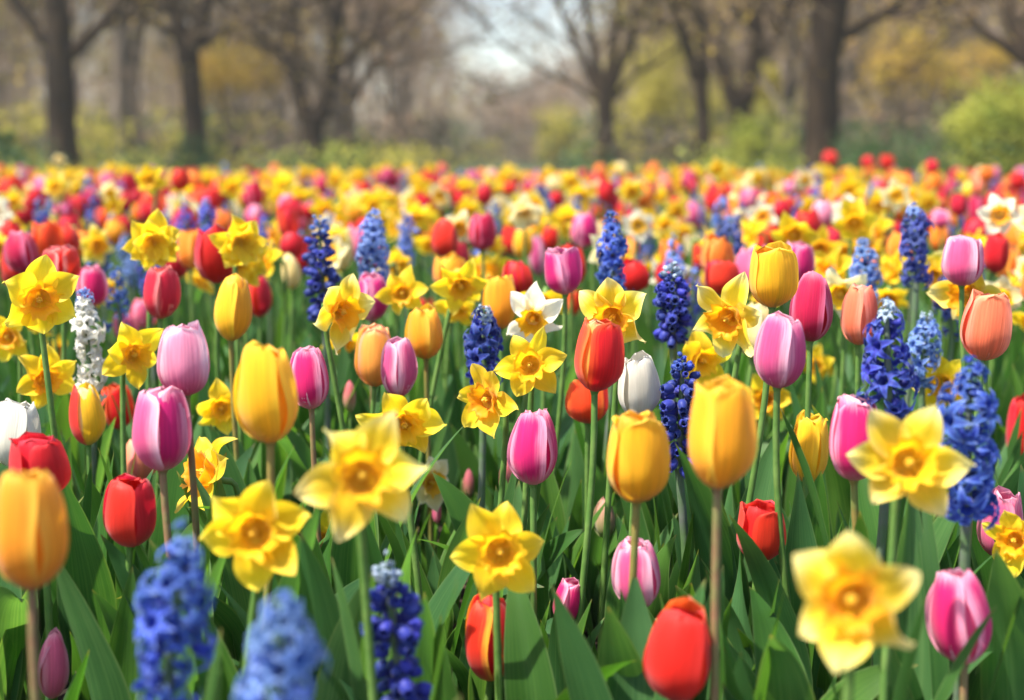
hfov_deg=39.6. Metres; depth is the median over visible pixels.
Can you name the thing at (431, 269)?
hyacinth
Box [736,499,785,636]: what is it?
tulip
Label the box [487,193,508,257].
daffodil
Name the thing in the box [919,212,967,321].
tulip
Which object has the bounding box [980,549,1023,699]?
tulip plant
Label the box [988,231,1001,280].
tulip
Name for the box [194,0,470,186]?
bare tree
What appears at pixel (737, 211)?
daffodil
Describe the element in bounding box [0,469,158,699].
tulip
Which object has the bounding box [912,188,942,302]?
daffodil
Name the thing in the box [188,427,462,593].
tulip plant
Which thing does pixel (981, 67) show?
wood tree
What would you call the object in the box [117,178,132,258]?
hyacinth
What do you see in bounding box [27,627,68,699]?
tulip bud
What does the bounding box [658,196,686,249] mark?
daffodil
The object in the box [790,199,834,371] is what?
tulip
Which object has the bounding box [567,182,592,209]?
daffodil
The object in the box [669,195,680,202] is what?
tulip
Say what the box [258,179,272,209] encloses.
daffodil
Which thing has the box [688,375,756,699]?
tulip
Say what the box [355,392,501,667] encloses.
daffodil
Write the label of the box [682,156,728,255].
daffodil
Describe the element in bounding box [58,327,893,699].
flower bed soil
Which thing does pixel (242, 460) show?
tulip plant
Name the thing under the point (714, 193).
tulip
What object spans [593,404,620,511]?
tulip plant
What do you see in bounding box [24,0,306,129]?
wood tree
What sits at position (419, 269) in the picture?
tulip
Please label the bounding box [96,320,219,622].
tulip
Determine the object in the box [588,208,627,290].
daffodil
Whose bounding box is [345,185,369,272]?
daffodil
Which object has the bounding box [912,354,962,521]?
daffodil
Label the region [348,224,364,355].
tulip
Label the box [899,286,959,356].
daffodil
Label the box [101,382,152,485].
tulip
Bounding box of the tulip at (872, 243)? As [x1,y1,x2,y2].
[829,227,916,342]
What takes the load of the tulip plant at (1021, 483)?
on the flower bed soil
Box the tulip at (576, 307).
[553,289,580,372]
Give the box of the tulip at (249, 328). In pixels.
[229,220,250,349]
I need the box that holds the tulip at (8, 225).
[0,219,27,375]
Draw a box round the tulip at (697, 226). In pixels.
[688,207,703,236]
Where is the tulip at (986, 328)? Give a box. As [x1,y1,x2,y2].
[946,289,1011,675]
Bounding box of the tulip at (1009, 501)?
[976,485,1023,555]
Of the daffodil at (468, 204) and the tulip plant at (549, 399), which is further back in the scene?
the daffodil at (468, 204)
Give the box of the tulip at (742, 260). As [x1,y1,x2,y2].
[705,244,822,383]
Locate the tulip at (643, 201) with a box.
[636,181,660,308]
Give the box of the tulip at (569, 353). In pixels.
[558,242,585,379]
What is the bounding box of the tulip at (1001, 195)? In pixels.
[982,191,1023,324]
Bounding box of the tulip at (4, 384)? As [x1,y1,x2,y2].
[0,375,9,391]
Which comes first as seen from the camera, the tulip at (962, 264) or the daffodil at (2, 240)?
the tulip at (962, 264)
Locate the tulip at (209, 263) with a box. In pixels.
[194,223,237,437]
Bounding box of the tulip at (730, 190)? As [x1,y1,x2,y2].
[722,183,733,194]
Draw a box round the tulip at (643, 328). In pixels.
[636,238,683,361]
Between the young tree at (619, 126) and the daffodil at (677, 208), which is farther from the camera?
the young tree at (619, 126)
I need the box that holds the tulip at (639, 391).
[604,350,675,619]
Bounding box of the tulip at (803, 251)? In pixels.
[784,241,814,412]
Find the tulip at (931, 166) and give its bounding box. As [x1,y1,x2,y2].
[925,159,937,242]
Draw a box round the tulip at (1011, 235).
[1002,224,1023,342]
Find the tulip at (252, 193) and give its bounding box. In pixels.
[240,178,283,297]
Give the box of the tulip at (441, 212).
[422,209,444,296]
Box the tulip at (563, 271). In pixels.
[485,246,584,528]
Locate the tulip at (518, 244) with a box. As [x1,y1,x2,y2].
[513,229,534,319]
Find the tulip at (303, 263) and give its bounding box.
[282,236,313,324]
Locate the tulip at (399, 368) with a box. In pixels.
[381,336,421,577]
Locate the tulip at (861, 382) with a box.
[860,258,876,387]
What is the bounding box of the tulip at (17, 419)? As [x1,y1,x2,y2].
[0,398,40,699]
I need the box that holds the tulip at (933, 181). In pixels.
[923,171,940,303]
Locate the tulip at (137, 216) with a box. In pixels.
[118,202,145,267]
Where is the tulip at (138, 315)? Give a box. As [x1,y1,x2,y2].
[130,298,156,328]
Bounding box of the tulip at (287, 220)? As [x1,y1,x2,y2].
[274,207,306,356]
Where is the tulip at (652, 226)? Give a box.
[645,222,653,311]
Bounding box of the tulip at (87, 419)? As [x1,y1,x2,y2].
[69,382,105,506]
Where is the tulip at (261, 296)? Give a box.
[249,275,271,343]
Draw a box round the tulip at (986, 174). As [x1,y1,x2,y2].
[979,166,994,195]
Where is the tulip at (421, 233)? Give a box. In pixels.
[412,231,423,280]
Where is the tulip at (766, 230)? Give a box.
[753,224,779,372]
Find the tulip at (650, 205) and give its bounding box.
[640,202,656,216]
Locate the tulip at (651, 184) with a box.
[639,178,659,298]
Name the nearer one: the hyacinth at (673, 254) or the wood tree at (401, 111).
the hyacinth at (673, 254)
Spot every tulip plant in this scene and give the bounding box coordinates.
[0,463,8,480]
[0,496,83,699]
[10,366,84,424]
[37,586,52,639]
[41,425,105,492]
[50,453,153,683]
[57,566,138,699]
[63,436,71,489]
[65,650,88,699]
[82,417,115,492]
[85,475,108,537]
[98,448,149,610]
[110,414,193,492]
[117,476,325,666]
[132,340,251,450]
[132,380,145,417]
[133,556,225,699]
[148,452,226,575]
[177,472,228,604]
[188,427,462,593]
[189,443,254,506]
[193,416,202,447]
[210,424,307,507]
[217,428,291,501]
[218,578,358,699]
[220,354,228,382]
[229,442,261,482]
[241,341,344,534]
[251,438,328,494]
[274,532,397,699]
[277,403,381,518]
[287,429,325,510]
[291,334,321,433]
[291,340,364,457]
[301,503,331,586]
[330,383,419,505]
[339,583,457,699]
[359,522,470,694]
[367,385,384,403]
[384,497,542,671]
[385,307,422,398]
[417,472,584,599]
[424,529,455,637]
[429,336,508,525]
[437,511,460,623]
[441,494,475,519]
[446,589,506,699]
[453,369,560,492]
[498,376,590,490]
[504,589,636,699]
[520,471,604,617]
[534,387,553,416]
[548,599,591,695]
[551,576,705,699]
[560,422,584,522]
[564,349,575,395]
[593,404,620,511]
[596,407,624,469]
[610,549,700,625]
[616,513,677,553]
[619,412,673,512]
[653,407,659,421]
[654,345,664,409]
[660,565,723,699]
[668,470,733,530]
[673,514,681,571]
[675,553,778,699]
[705,568,784,699]
[722,345,757,386]
[728,358,834,495]
[728,587,917,699]
[732,432,788,515]
[744,474,748,489]
[767,412,793,438]
[769,558,781,583]
[783,358,879,427]
[787,370,828,410]
[789,384,824,485]
[802,402,832,419]
[822,471,833,544]
[848,380,917,411]
[849,500,933,530]
[850,477,959,562]
[860,373,915,412]
[875,497,992,699]
[925,360,989,449]
[932,419,989,559]
[955,445,997,594]
[973,413,1005,468]
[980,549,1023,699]
[987,344,1023,447]
[993,539,1023,589]
[994,431,1022,481]
[995,389,1023,434]
[1012,364,1023,397]
[1017,465,1023,579]
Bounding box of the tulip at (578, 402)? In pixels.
[565,379,623,630]
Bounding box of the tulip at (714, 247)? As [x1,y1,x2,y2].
[683,232,748,383]
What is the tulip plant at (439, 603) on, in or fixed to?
on the flower bed soil
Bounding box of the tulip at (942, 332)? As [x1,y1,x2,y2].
[903,299,945,370]
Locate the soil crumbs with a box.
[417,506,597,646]
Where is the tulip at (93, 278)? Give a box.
[68,263,132,489]
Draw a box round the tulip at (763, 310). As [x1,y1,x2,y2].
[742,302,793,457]
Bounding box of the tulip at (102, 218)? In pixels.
[95,207,123,327]
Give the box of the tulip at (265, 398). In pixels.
[149,340,322,699]
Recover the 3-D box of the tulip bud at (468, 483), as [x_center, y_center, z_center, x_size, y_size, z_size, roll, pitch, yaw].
[-0.055,0.254,2.129,0.075,0.164,0.026,-6,10,-38]
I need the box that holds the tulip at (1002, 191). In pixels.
[984,189,1011,272]
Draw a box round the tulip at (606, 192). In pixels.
[596,179,615,287]
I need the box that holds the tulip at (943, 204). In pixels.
[926,192,946,255]
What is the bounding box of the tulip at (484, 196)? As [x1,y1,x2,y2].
[470,183,492,327]
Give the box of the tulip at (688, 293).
[682,271,696,349]
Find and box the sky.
[1,0,1002,152]
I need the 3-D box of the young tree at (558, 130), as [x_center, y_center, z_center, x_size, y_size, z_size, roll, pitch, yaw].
[1.377,-6.024,39.925,1.734,2.088,1.738,2,8,15]
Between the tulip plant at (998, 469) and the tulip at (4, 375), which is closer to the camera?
the tulip plant at (998, 469)
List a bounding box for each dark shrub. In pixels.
[0,129,21,167]
[157,132,221,172]
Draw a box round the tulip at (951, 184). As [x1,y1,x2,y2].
[942,177,956,250]
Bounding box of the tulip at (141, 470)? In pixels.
[126,439,155,479]
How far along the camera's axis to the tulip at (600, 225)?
4.09 m
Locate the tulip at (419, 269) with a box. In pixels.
[418,251,426,283]
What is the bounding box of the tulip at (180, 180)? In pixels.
[171,167,201,322]
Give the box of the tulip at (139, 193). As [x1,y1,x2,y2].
[136,187,145,197]
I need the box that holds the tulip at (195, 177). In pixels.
[186,169,202,186]
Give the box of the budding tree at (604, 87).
[407,0,856,166]
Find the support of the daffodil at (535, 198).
on the flower bed soil
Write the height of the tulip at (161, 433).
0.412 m
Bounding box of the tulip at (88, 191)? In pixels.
[84,184,102,263]
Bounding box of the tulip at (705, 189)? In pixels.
[703,183,718,197]
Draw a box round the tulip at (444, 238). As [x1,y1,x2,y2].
[416,217,463,398]
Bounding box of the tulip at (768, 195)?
[763,191,784,309]
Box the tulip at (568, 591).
[553,577,579,619]
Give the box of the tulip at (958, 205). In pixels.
[949,192,967,344]
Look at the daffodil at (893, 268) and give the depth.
2.69 m
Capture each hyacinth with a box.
[0,287,107,492]
[3,196,56,339]
[45,198,53,217]
[49,197,57,222]
[76,262,97,372]
[79,185,129,300]
[80,176,93,223]
[95,239,111,351]
[102,264,130,333]
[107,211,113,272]
[116,233,142,313]
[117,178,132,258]
[122,254,142,328]
[132,518,220,699]
[135,261,160,387]
[156,207,171,321]
[174,199,207,324]
[187,197,264,354]
[222,199,230,211]
[232,589,460,699]
[251,214,299,347]
[294,215,359,457]
[322,211,359,327]
[323,189,331,198]
[330,549,432,699]
[355,208,403,412]
[364,173,372,185]
[397,211,418,337]
[398,170,413,251]
[422,206,425,298]
[429,253,438,297]
[452,248,481,326]
[455,169,464,240]
[461,250,486,348]
[463,303,503,594]
[469,199,501,326]
[534,185,568,286]
[541,188,553,285]
[569,195,597,282]
[574,209,633,473]
[611,172,618,212]
[633,237,644,260]
[642,235,654,319]
[648,260,726,571]
[653,351,712,598]
[654,232,685,400]
[657,209,659,248]
[658,218,736,366]
[686,265,701,337]
[691,185,699,232]
[699,196,711,238]
[703,196,729,311]
[720,216,744,347]
[733,201,747,304]
[780,297,919,699]
[785,216,793,314]
[792,194,802,218]
[801,238,906,424]
[809,170,823,195]
[812,188,821,200]
[844,201,934,417]
[865,182,883,287]
[893,355,1023,699]
[895,215,936,358]
[906,311,963,520]
[912,169,918,186]
[925,275,958,426]
[949,224,956,235]
[956,214,965,232]
[989,177,997,191]
[1020,169,1023,200]
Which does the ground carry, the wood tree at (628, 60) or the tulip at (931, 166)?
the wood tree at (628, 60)
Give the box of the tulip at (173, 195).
[145,193,177,329]
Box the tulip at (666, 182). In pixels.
[657,174,672,211]
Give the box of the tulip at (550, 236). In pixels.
[541,225,579,346]
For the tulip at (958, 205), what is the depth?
3.78 m
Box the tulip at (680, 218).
[676,217,687,227]
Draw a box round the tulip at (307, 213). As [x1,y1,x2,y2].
[295,204,315,345]
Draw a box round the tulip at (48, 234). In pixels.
[31,220,84,397]
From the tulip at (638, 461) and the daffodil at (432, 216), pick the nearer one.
the tulip at (638, 461)
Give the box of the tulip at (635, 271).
[621,257,677,410]
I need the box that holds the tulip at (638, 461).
[597,410,669,682]
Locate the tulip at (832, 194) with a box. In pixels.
[827,185,838,210]
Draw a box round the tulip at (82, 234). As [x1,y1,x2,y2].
[74,228,96,346]
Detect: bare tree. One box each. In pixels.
[2,0,251,170]
[13,0,453,167]
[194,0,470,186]
[239,0,579,171]
[558,0,776,173]
[615,0,899,170]
[640,0,1023,172]
[704,0,1023,152]
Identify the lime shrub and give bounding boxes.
[0,95,46,168]
[77,100,130,169]
[144,114,183,162]
[356,128,402,169]
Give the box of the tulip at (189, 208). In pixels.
[172,203,197,324]
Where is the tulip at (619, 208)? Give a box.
[615,201,626,233]
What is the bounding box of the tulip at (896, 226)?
[889,218,929,317]
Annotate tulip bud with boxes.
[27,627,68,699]
[343,380,355,430]
[421,506,440,577]
[462,469,473,498]
[488,461,511,510]
[591,497,614,627]
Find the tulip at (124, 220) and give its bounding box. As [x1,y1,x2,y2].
[106,214,130,315]
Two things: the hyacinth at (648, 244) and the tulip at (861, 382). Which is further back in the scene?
the hyacinth at (648, 244)
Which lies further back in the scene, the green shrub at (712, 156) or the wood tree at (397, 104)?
the wood tree at (397, 104)
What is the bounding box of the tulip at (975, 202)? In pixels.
[968,192,992,281]
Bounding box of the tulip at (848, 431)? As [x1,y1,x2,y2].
[829,394,993,699]
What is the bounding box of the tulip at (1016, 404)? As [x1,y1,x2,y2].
[1006,393,1023,454]
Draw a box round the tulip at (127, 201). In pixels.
[117,189,135,307]
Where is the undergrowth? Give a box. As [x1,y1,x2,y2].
[0,102,1020,198]
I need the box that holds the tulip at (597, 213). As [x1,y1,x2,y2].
[591,204,604,221]
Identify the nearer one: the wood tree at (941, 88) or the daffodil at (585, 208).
the daffodil at (585, 208)
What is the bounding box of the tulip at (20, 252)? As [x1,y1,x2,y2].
[3,230,47,427]
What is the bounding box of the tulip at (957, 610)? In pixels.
[925,567,991,699]
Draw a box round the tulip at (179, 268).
[165,252,187,327]
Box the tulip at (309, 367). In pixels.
[290,345,328,547]
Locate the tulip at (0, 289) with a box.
[0,201,9,316]
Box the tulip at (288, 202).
[275,196,320,320]
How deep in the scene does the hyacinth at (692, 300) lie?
2.66 m
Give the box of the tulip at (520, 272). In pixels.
[500,260,573,432]
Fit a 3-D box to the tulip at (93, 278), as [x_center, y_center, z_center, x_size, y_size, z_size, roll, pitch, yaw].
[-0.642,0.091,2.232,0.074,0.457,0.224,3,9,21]
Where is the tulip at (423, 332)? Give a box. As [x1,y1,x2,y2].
[405,303,442,558]
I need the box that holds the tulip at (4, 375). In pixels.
[0,273,16,398]
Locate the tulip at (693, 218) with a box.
[684,200,699,265]
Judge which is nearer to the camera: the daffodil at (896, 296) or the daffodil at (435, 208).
the daffodil at (896, 296)
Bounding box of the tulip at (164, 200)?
[161,197,167,213]
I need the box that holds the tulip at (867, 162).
[861,155,873,187]
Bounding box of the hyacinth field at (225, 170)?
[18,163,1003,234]
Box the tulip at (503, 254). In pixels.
[497,236,508,342]
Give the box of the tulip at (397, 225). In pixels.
[396,207,444,322]
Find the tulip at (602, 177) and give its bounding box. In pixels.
[587,173,608,289]
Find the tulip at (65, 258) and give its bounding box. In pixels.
[42,244,85,476]
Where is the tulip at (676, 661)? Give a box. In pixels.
[643,595,709,699]
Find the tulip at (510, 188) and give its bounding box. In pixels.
[503,181,520,261]
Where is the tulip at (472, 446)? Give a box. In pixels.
[450,268,509,455]
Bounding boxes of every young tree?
[168,18,303,172]
[530,98,592,172]
[578,39,678,176]
[617,17,724,169]
[681,76,757,156]
[721,57,804,163]
[846,11,982,175]
[958,34,1023,153]
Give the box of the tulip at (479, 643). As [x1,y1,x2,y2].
[465,594,505,699]
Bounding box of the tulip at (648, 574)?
[611,536,660,606]
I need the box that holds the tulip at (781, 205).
[772,198,789,313]
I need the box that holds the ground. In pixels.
[44,153,947,200]
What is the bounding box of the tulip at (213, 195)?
[199,188,220,302]
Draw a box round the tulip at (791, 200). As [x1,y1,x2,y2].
[787,196,796,215]
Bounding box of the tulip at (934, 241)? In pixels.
[930,225,946,312]
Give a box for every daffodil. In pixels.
[0,186,25,309]
[0,198,13,228]
[0,218,26,364]
[0,231,8,369]
[0,316,62,435]
[2,254,91,604]
[5,284,9,301]
[12,213,31,234]
[16,343,135,501]
[27,327,53,427]
[33,333,37,356]
[37,333,40,354]
[42,172,71,224]
[46,334,67,360]
[53,154,64,168]
[75,279,113,308]
[80,220,89,230]
[80,223,116,342]
[94,179,136,295]
[98,304,101,326]
[102,192,131,296]
[102,271,124,344]
[102,322,162,556]
[106,209,179,482]
[134,164,167,330]
[166,191,199,216]
[169,186,193,194]
[174,436,240,517]
[177,229,212,342]
[184,480,310,699]
[185,272,214,362]
[187,270,209,330]
[193,267,213,352]
[196,378,231,435]
[207,214,267,446]
[209,259,261,382]
[217,174,260,277]
[225,247,269,358]
[236,183,274,266]
[240,240,300,359]
[242,176,261,184]
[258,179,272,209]
[259,218,305,343]
[261,199,270,276]
[263,245,304,332]
[266,186,286,300]
[268,169,295,277]
[274,182,317,294]
[287,235,366,353]
[293,222,349,356]
[294,410,457,699]
[298,269,342,370]
[303,209,354,303]
[308,197,340,285]
[311,212,341,344]
[313,273,408,454]
[320,333,364,387]
[320,508,329,543]
[334,177,355,276]
[334,193,350,275]
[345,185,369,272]
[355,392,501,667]
[356,190,405,326]
[360,269,394,387]
[373,264,455,542]
[374,209,387,257]
[378,227,394,323]
[378,262,397,335]
[380,200,399,320]
[380,257,490,515]
[381,189,401,250]
[384,212,399,241]
[385,219,420,277]
[385,246,410,326]
[394,199,430,280]
[396,181,432,276]
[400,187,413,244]
[412,198,444,293]
[412,456,448,541]
[413,182,453,285]
[413,204,437,276]
[413,236,452,362]
[428,209,470,383]
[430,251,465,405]
[431,214,455,369]
[432,194,481,262]
[433,256,443,372]
[433,300,506,492]
[450,501,543,699]
[452,250,486,325]
[457,363,549,535]
[468,250,512,346]
[469,209,514,258]
[485,236,507,328]
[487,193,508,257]
[493,326,570,576]
[502,205,516,260]
[502,217,517,258]
[506,281,562,488]
[508,192,542,264]
[512,195,539,287]
[513,191,547,285]
[521,286,568,463]
[527,213,548,291]
[528,191,549,346]
[542,210,592,333]
[545,200,575,317]
[546,223,565,245]
[549,205,596,289]
[556,169,588,262]
[562,277,646,654]
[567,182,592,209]
[567,230,629,351]
[577,203,589,213]
[584,178,598,287]
[587,178,645,291]
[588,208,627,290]
[619,253,635,269]
[620,208,652,358]
[626,202,639,235]
[640,212,678,321]
[641,207,657,254]
[642,227,687,322]
[642,253,653,317]
[645,250,660,324]
[647,255,691,355]
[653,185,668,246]
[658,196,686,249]
[661,271,761,564]
[664,198,689,217]
[673,331,731,556]
[676,220,693,246]
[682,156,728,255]
[684,232,703,325]
[685,223,713,336]
[696,269,704,319]
[703,208,712,231]
[713,173,731,187]
[731,180,751,249]
[731,206,754,246]
[741,214,767,381]
[744,198,778,303]
[747,293,767,427]
[751,373,790,511]
[767,194,791,305]
[769,211,820,401]
[769,391,815,464]
[777,223,839,347]
[789,194,815,303]
[793,167,815,196]
[794,530,920,699]
[803,344,833,390]
[805,246,862,414]
[805,405,995,699]
[814,266,875,426]
[817,198,879,404]
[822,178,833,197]
[830,239,861,350]
[831,193,863,364]
[836,174,864,242]
[846,267,895,380]
[858,189,879,289]
[861,242,883,357]
[865,187,906,276]
[873,211,906,361]
[876,285,915,371]
[879,177,911,317]
[881,249,915,370]
[892,183,908,298]
[893,251,959,414]
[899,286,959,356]
[906,181,924,318]
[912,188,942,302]
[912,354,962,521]
[926,268,1021,485]
[947,228,991,326]
[950,181,970,235]
[951,510,1023,699]
[954,193,1022,359]
[961,187,971,200]
[985,275,1022,466]
[989,268,1020,414]
[1003,230,1023,366]
[1004,190,1015,206]
[1007,276,1018,354]
[1012,256,1023,281]
[1012,311,1023,329]
[1013,205,1023,343]
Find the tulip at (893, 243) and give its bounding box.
[881,231,913,389]
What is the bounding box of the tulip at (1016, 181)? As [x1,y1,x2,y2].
[1009,171,1023,304]
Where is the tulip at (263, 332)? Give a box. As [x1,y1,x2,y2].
[249,214,267,344]
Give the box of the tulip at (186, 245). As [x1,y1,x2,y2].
[163,229,234,372]
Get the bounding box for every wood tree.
[0,0,106,139]
[0,0,113,148]
[0,0,172,145]
[0,0,204,151]
[0,0,281,166]
[0,0,357,167]
[0,1,44,132]
[0,1,84,126]
[0,2,77,122]
[0,4,137,142]
[0,10,92,128]
[0,26,44,132]
[1,0,96,139]
[3,0,395,171]
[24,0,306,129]
[25,10,176,129]
[88,1,321,165]
[101,33,242,136]
[107,0,460,170]
[139,0,293,138]
[141,0,314,150]
[170,0,362,161]
[171,25,343,164]
[207,1,431,143]
[216,0,359,158]
[239,3,418,138]
[257,0,528,168]
[284,0,511,154]
[291,0,502,134]
[311,0,488,165]
[498,0,799,161]
[499,0,672,141]
[543,0,690,160]
[573,0,873,149]
[576,0,779,163]
[586,0,787,159]
[591,3,716,141]
[591,5,741,162]
[592,0,943,171]
[594,0,895,156]
[597,25,802,128]
[634,1,879,151]
[649,47,785,114]
[665,0,1017,160]
[693,0,1003,152]
[713,50,803,114]
[719,0,1005,151]
[731,14,881,159]
[746,0,966,142]
[770,35,872,131]
[782,2,909,119]
[794,0,1023,163]
[799,0,1007,158]
[801,1,1007,135]
[850,2,1020,166]
[855,3,970,134]
[856,12,1011,144]
[858,67,928,120]
[860,26,1005,142]
[866,1,1007,144]
[911,0,1021,138]
[918,0,1008,112]
[918,0,1023,133]
[926,0,1018,102]
[956,0,1023,122]
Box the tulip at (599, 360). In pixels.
[574,317,624,650]
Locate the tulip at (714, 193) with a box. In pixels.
[696,182,728,322]
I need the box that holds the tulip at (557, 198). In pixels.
[548,190,597,290]
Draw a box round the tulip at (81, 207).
[75,193,87,230]
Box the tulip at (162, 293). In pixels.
[143,265,180,505]
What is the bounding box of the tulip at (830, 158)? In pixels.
[822,150,837,166]
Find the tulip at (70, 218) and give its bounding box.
[56,211,81,335]
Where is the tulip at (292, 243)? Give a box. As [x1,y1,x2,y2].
[262,231,312,352]
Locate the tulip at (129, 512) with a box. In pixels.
[92,473,155,635]
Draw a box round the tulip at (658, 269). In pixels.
[654,259,679,364]
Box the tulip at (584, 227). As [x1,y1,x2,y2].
[555,211,597,340]
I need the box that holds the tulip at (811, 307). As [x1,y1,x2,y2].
[782,270,832,549]
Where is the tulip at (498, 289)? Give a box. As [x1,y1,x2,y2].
[482,274,573,485]
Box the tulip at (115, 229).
[104,218,126,268]
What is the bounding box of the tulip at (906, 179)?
[894,171,912,320]
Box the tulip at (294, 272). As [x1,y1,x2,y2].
[223,252,316,360]
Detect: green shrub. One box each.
[691,147,739,177]
[717,97,802,170]
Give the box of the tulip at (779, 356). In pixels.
[729,311,844,699]
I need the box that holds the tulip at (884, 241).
[877,226,889,288]
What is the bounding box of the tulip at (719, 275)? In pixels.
[657,259,743,419]
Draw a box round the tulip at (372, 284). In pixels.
[330,271,436,431]
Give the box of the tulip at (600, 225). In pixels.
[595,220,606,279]
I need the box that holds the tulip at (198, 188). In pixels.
[191,182,209,227]
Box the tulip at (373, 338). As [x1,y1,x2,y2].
[320,323,410,515]
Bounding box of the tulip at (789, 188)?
[783,180,795,195]
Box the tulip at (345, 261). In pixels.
[338,230,360,379]
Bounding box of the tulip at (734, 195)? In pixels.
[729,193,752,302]
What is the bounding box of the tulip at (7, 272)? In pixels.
[1,243,77,377]
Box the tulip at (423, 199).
[414,192,432,280]
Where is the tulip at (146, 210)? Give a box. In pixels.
[113,202,159,327]
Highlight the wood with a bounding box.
[0,0,1002,159]
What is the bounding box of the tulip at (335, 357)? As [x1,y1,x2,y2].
[316,246,385,386]
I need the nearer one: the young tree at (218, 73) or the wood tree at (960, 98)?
the young tree at (218, 73)
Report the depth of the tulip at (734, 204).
3.89 m
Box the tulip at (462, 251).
[453,239,469,369]
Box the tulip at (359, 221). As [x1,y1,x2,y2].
[356,217,386,324]
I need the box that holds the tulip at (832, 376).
[817,336,854,404]
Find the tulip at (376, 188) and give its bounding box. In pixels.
[373,185,386,193]
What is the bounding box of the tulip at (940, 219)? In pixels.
[895,208,950,358]
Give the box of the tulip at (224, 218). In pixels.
[212,208,231,230]
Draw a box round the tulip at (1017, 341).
[997,243,1022,396]
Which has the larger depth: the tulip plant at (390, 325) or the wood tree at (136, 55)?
the wood tree at (136, 55)
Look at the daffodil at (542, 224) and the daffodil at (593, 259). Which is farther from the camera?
the daffodil at (542, 224)
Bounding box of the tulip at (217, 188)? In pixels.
[210,176,228,210]
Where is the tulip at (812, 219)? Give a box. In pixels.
[795,207,821,388]
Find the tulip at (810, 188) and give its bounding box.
[808,186,819,196]
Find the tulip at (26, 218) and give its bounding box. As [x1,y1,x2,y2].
[15,199,37,233]
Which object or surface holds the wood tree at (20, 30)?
on the ground
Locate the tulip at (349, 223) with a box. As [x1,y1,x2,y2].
[346,221,354,272]
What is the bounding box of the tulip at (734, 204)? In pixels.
[719,197,740,222]
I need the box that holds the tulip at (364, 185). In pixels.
[339,180,371,275]
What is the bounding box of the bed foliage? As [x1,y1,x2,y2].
[0,212,1022,699]
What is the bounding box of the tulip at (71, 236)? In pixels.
[53,225,109,394]
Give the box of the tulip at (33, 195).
[26,188,45,223]
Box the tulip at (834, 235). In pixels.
[827,225,842,336]
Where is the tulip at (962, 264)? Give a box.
[941,234,1023,571]
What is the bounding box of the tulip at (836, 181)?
[833,176,845,187]
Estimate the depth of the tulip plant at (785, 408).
2.21 m
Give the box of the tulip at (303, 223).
[299,200,313,280]
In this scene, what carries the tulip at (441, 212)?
on the flower bed soil
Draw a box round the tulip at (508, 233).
[501,223,515,320]
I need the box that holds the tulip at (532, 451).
[507,408,557,638]
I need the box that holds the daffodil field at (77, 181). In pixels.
[0,161,1014,281]
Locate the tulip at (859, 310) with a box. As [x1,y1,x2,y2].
[812,283,877,541]
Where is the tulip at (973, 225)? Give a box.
[959,217,987,348]
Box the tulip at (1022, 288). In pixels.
[1008,270,1023,398]
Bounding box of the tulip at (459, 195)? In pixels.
[454,188,472,317]
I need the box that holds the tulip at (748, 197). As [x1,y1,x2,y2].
[738,186,757,248]
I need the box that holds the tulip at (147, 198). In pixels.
[109,191,161,263]
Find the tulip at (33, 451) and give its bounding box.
[8,431,75,699]
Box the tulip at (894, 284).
[877,232,900,360]
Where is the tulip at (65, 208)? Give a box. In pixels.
[53,203,70,216]
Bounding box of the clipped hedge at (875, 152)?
[821,109,966,180]
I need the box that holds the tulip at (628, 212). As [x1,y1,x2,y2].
[620,209,653,291]
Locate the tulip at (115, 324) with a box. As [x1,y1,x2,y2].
[113,312,138,336]
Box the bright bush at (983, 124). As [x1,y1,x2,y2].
[931,68,1023,180]
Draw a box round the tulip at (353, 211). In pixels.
[345,195,394,322]
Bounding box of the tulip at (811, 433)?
[789,409,828,491]
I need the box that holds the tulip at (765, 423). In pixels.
[764,390,805,436]
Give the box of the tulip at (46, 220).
[37,214,59,328]
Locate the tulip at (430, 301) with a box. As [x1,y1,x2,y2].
[420,298,453,356]
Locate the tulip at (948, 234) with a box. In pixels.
[937,226,949,323]
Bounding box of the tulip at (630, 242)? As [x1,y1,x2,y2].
[625,235,641,260]
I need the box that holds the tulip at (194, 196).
[187,192,207,299]
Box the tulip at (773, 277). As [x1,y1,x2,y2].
[675,240,798,641]
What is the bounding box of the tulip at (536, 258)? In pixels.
[529,234,544,285]
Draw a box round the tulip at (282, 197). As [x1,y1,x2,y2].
[271,194,304,329]
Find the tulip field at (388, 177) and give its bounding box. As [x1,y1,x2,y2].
[0,161,1023,291]
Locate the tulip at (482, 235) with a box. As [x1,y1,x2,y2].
[468,211,513,397]
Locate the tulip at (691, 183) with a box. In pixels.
[682,180,701,257]
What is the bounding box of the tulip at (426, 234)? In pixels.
[419,224,433,298]
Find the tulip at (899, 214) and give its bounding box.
[886,206,909,287]
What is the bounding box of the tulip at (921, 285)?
[919,214,934,317]
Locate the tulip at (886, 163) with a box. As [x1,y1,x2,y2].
[879,153,893,218]
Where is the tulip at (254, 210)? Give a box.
[244,203,263,221]
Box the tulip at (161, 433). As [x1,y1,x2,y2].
[100,385,237,699]
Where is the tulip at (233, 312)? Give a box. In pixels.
[202,273,294,493]
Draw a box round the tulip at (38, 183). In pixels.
[33,174,50,211]
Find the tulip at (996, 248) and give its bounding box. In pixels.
[960,234,1013,392]
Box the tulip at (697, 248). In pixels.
[679,243,712,358]
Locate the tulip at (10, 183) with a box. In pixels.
[0,175,22,279]
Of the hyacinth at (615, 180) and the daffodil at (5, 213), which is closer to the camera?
the daffodil at (5, 213)
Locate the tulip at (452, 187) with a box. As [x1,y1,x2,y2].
[441,182,457,215]
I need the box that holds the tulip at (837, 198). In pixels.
[833,195,857,257]
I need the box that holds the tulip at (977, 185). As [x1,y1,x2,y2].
[970,170,990,197]

